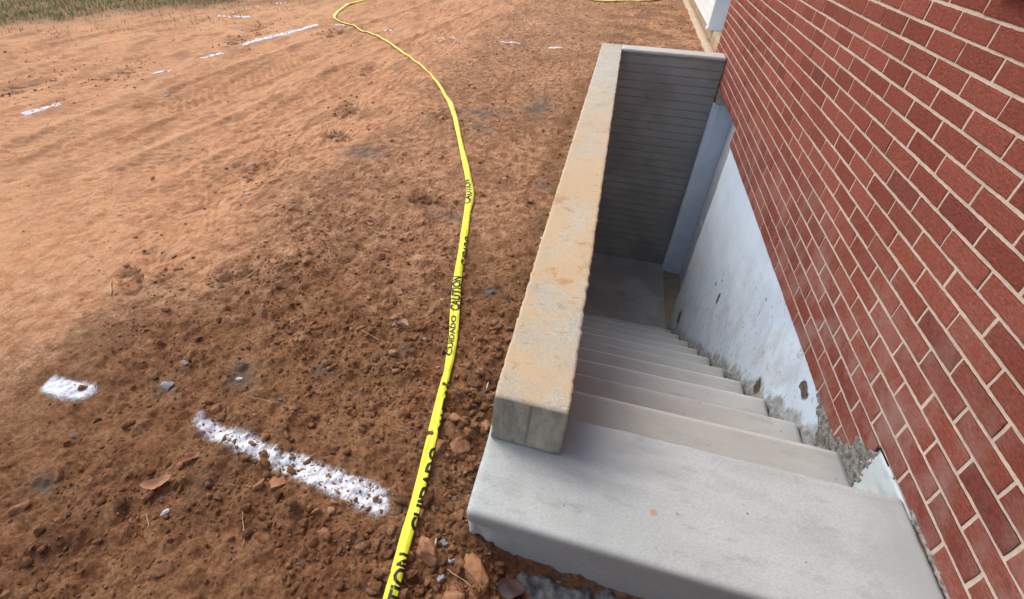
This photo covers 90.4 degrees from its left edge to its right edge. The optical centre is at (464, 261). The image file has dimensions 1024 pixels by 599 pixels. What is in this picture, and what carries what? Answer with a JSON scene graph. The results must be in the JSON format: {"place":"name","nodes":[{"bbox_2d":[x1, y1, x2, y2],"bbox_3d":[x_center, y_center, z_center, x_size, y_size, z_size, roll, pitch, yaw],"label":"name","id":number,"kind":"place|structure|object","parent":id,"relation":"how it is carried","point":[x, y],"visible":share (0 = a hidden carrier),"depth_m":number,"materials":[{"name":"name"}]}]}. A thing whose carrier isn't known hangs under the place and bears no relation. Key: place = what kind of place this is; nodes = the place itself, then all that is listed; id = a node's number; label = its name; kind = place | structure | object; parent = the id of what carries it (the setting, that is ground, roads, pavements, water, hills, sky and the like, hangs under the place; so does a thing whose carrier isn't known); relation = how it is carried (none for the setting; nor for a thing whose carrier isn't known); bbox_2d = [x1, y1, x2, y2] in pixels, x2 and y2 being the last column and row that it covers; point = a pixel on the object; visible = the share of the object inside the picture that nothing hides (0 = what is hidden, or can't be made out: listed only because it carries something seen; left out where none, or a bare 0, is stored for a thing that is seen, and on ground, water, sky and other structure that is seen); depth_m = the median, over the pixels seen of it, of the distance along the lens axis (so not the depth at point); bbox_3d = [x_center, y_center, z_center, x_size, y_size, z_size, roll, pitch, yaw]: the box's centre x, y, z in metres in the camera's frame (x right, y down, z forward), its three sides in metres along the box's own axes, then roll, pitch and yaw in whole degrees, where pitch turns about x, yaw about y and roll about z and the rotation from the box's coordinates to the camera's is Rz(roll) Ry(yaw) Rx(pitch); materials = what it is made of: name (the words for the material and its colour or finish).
{"place":"outdoors","nodes":[
{"label":"outdoors","id":0,"kind":"place"},
{"bbox_2d":[0,0,316,43],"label":"grass","id":1,"kind":"structure","parent":0,"point":[51,13],"depth_m":7.11,"materials":[{"name":"green plant"}]},
{"bbox_2d":[0,0,706,598],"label":"ground","id":2,"kind":"structure","parent":0,"point":[92,182],"depth_m":2.49,"materials":[{"name":"red soil"}]},
{"bbox_2d":[8,500,31,515],"bbox_3d":[-1.248,0.690,1.419,0.062,0.037,0.030,-9,37,-14],"label":"soil clod","id":3,"kind":"object","parent":2,"relation":"on","point":[18,508],"visible":1,"depth_m":1.41,"materials":[{"name":"brown soil"}]},
{"bbox_2d":[21,103,61,115],"bbox_3d":[-3.265,-1.181,3.903,0.161,0.023,0.351,17,38,20],"label":"paint mark","id":4,"kind":"object","parent":2,"relation":"on","point":[26,112],"visible":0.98,"depth_m":3.88,"materials":[{"name":"white paint"}]},
{"bbox_2d":[40,375,96,400],"bbox_3d":[-1.382,0.441,1.754,0.252,0.030,0.140,11,37,12],"label":"paint mark","id":5,"kind":"object","parent":2,"relation":"on","point":[57,386],"visible":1,"depth_m":1.76,"materials":[{"name":"white paint"}]},
{"bbox_2d":[139,475,171,489],"bbox_3d":[-0.893,0.641,1.464,0.085,0.023,0.035,-11,38,-17],"label":"fallen leaf","id":6,"kind":"object","parent":2,"relation":"on","point":[150,484],"visible":1,"depth_m":1.47,"materials":[{"name":"brown plant"}]},
{"bbox_2d":[160,508,169,515],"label":"stone","id":7,"kind":"object","parent":2,"relation":"on","point":[165,512],"visible":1,"depth_m":1.40,"materials":[{"name":"white stone"}]},
{"bbox_2d":[160,381,174,390],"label":"stone","id":8,"kind":"object","parent":2,"relation":"on","point":[165,385],"visible":0.98,"depth_m":1.77,"materials":[{"name":"grey stone"}]},
{"bbox_2d":[174,451,199,466],"bbox_3d":[-0.841,0.598,1.536,0.074,0.024,0.023,-24,43,-31],"label":"fallen leaf","id":9,"kind":"object","parent":2,"relation":"on","point":[188,457],"visible":1,"depth_m":1.54,"materials":[{"name":"brown plant"}]},
{"bbox_2d":[201,52,223,58],"bbox_3d":[-2.634,-2.163,5.302,0.329,0.029,0.160,-27,45,-34],"label":"paint mark","id":10,"kind":"object","parent":2,"relation":"on","point":[211,55],"visible":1,"depth_m":5.30,"materials":[{"name":"white paint"}]},
{"bbox_2d":[210,404,221,413],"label":"soil clod","id":11,"kind":"object","parent":2,"relation":"on","point":[215,409],"visible":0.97,"depth_m":1.70,"materials":[{"name":"brown soil"}]},
{"bbox_2d":[217,15,250,17],"bbox_3d":[-3.190,-3.386,7.004,0.603,0.054,0.183,8,36,9],"label":"paint mark","id":12,"kind":"object","parent":2,"relation":"on","point":[235,16],"visible":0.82,"depth_m":6.99,"materials":[{"name":"white paint"}]},
{"bbox_2d":[0,17,470,301],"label":"soil clods","id":13,"kind":"object","parent":2,"relation":"on","point":[193,257],"visible":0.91,"depth_m":3.17,"materials":[{"name":"brown soil"}]},
{"bbox_2d":[194,411,280,466],"bbox_3d":[-0.722,0.559,1.602,0.397,0.053,0.123,15,38,18],"label":"paint mark","id":14,"kind":"object","parent":2,"relation":"on","point":[209,426],"visible":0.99,"depth_m":1.62,"materials":[{"name":"white paint"}]},
{"bbox_2d":[253,478,264,489],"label":"soil clod","id":15,"kind":"object","parent":2,"relation":"on","point":[258,485],"visible":1,"depth_m":1.47,"materials":[{"name":"brown soil"}]},
{"bbox_2d":[0,148,549,598],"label":"soil clods","id":16,"kind":"object","parent":2,"relation":"on","point":[156,570],"visible":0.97,"depth_m":1.58,"materials":[{"name":"brown soil"}]},
{"bbox_2d":[269,476,285,489],"bbox_3d":[-0.551,0.656,1.504,0.053,0.036,0.047,-12,38,-18],"label":"soil clod","id":17,"kind":"object","parent":2,"relation":"on","point":[275,482],"visible":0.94,"depth_m":1.49,"materials":[{"name":"brown soil"}]},
{"bbox_2d":[241,24,318,44],"bbox_3d":[-2.221,-2.786,6.181,0.185,0.033,1.446,16,38,18],"label":"paint mark","id":18,"kind":"object","parent":2,"relation":"on","point":[277,35],"visible":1,"depth_m":6.14,"materials":[{"name":"white paint"}]},
{"bbox_2d":[275,278,290,288],"bbox_3d":[-0.802,0.094,2.247,0.070,0.030,0.057,11,37,12],"label":"soil clod","id":19,"kind":"object","parent":2,"relation":"on","point":[283,283],"visible":1,"depth_m":2.24,"materials":[{"name":"brown soil"}]},
{"bbox_2d":[3,1,596,343],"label":"soil clods","id":20,"kind":"object","parent":2,"relation":"on","point":[349,222],"visible":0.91,"depth_m":4.28,"materials":[{"name":"brown soil"}]},
{"bbox_2d":[311,507,320,514],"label":"soil clod","id":21,"kind":"object","parent":2,"relation":"on","point":[315,511],"visible":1,"depth_m":1.42,"materials":[{"name":"brown soil"}]},
{"bbox_2d":[317,527,329,536],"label":"soil clod","id":22,"kind":"object","parent":2,"relation":"on","point":[323,531],"visible":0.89,"depth_m":1.38,"materials":[{"name":"brown soil"}]},
{"bbox_2d":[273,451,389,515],"bbox_3d":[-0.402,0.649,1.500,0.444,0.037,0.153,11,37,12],"label":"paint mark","id":23,"kind":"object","parent":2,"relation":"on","point":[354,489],"visible":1,"depth_m":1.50,"materials":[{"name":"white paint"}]},
{"bbox_2d":[375,253,386,259],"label":"soil clod","id":24,"kind":"object","parent":2,"relation":"on","point":[381,256],"visible":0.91,"depth_m":2.42,"materials":[{"name":"brown soil"}]},
{"bbox_2d":[391,369,401,373],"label":"soil clod","id":25,"kind":"object","parent":2,"relation":"on","point":[395,371],"visible":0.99,"depth_m":1.83,"materials":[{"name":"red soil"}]},
{"bbox_2d":[397,319,407,325],"bbox_3d":[-0.250,0.244,2.042,0.055,0.029,0.024,11,37,12],"label":"fallen leaf","id":26,"kind":"object","parent":2,"relation":"on","point":[403,321],"visible":1,"depth_m":2.04,"materials":[{"name":"beige plant"}]},
{"bbox_2d":[333,0,473,598],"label":"barrier tape","id":27,"kind":"object","parent":2,"relation":"on","point":[392,588],"visible":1,"depth_m":1.74,"materials":[{"name":"yellow plastic"}]},
{"bbox_2d":[249,296,573,598],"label":"soil clods","id":28,"kind":"object","parent":2,"relation":"on","point":[374,588],"visible":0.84,"depth_m":1.45,"materials":[{"name":"brown soil"}]},
{"bbox_2d":[498,578,523,598],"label":"stone","id":29,"kind":"object","parent":28,"relation":"on","point":[509,588],"visible":1,"depth_m":1.32,"materials":[{"name":"stone"}]},
{"bbox_2d":[415,536,436,566],"bbox_3d":[-0.099,0.769,1.348,0.066,0.058,0.060,11,37,12],"label":"soil clod","id":30,"kind":"object","parent":2,"relation":"on","point":[425,552],"visible":1,"depth_m":1.33,"materials":[{"name":"brown soil"}]},
{"bbox_2d":[420,488,433,507],"bbox_3d":[-0.107,0.687,1.467,0.031,0.038,0.061,22,41,26],"label":"soil clod","id":31,"kind":"object","parent":2,"relation":"on","point":[427,497],"visible":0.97,"depth_m":1.46,"materials":[{"name":"soil"}]},
{"bbox_2d":[433,438,448,455],"bbox_3d":[-0.084,0.585,1.598,0.044,0.038,0.064,25,42,29],"label":"soil clod","id":32,"kind":"object","parent":2,"relation":"on","point":[440,444],"visible":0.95,"depth_m":1.59,"materials":[{"name":"brown soil"}]},
{"bbox_2d":[437,574,445,582],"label":"stone","id":33,"kind":"object","parent":2,"relation":"on","point":[441,578],"visible":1,"depth_m":1.31,"materials":[{"name":"grey stone"}]},
{"bbox_2d":[439,539,449,546],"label":"stone","id":34,"kind":"object","parent":2,"relation":"on","point":[443,542],"visible":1,"depth_m":1.38,"materials":[{"name":"grey stone"}]},
{"bbox_2d":[442,590,464,598],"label":"soil clod","id":35,"kind":"object","parent":2,"relation":"on","point":[454,594],"visible":1,"depth_m":1.26,"materials":[{"name":"brown soil"}]},
{"bbox_2d":[449,437,470,459],"bbox_3d":[-0.017,0.594,1.612,0.071,0.050,0.057,-28,45,-34],"label":"soil clod","id":36,"kind":"object","parent":2,"relation":"on","point":[457,447],"visible":0.95,"depth_m":1.60,"materials":[{"name":"red soil"}]},
{"bbox_2d":[464,552,488,594],"bbox_3d":[0.027,0.807,1.324,0.053,0.039,0.116,-20,41,-27],"label":"soil clod","id":37,"kind":"object","parent":2,"relation":"on","point":[475,571],"visible":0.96,"depth_m":1.31,"materials":[{"name":"orange soil"}]},
{"bbox_2d":[257,0,700,216],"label":"soil clods","id":38,"kind":"object","parent":2,"relation":"on","point":[442,156],"visible":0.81,"depth_m":5.70,"materials":[{"name":"brown soil"}]},
{"bbox_2d":[481,419,488,430],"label":"soil clod","id":39,"kind":"object","parent":2,"relation":"on","point":[484,423],"visible":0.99,"depth_m":1.69,"materials":[{"name":"orange soil"}]},
{"bbox_2d":[491,43,726,454],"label":"retaining wall","id":40,"kind":"structure","parent":2,"relation":"on","point":[633,150],"depth_m":3.59,"materials":[{"name":"concrete"}]},
{"bbox_2d":[467,313,943,598],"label":"concrete stairs","id":41,"kind":"structure","parent":2,"relation":"on","point":[676,468],"depth_m":1.36,"materials":[{"name":"grey concrete"}]},
{"bbox_2d":[683,0,730,52],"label":"sided extension","id":42,"kind":"object","parent":2,"relation":"on","point":[707,18],"visible":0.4,"depth_m":6.38,"materials":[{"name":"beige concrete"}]},
{"bbox_2d":[662,0,1023,598],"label":"brick house","id":43,"kind":"structure","parent":2,"relation":"on","point":[845,280],"depth_m":1.70,"materials":[{"name":"red brick"}]},
{"bbox_2d":[679,121,735,287],"bbox_3d":[2.365,-0.383,4.814,0.048,2.038,1.042,11,37,12],"label":"door","id":44,"kind":"structure","parent":43,"relation":"in","point":[726,148],"depth_m":5.10,"materials":[{"name":"white paint"}]},
{"bbox_2d":[584,252,665,328],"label":"stairwell floor","id":45,"kind":"structure","parent":0,"point":[641,285],"depth_m":5.45,"materials":[{"name":"concrete"}]},
{"bbox_2d":[615,290,625,295],"bbox_3d":[1.667,0.330,5.409,0.110,0.008,0.110,11,37,12],"label":"floor drain","id":46,"kind":"object","parent":45,"relation":"on","point":[620,292],"visible":1,"depth_m":5.41,"materials":[{"name":"metal"}]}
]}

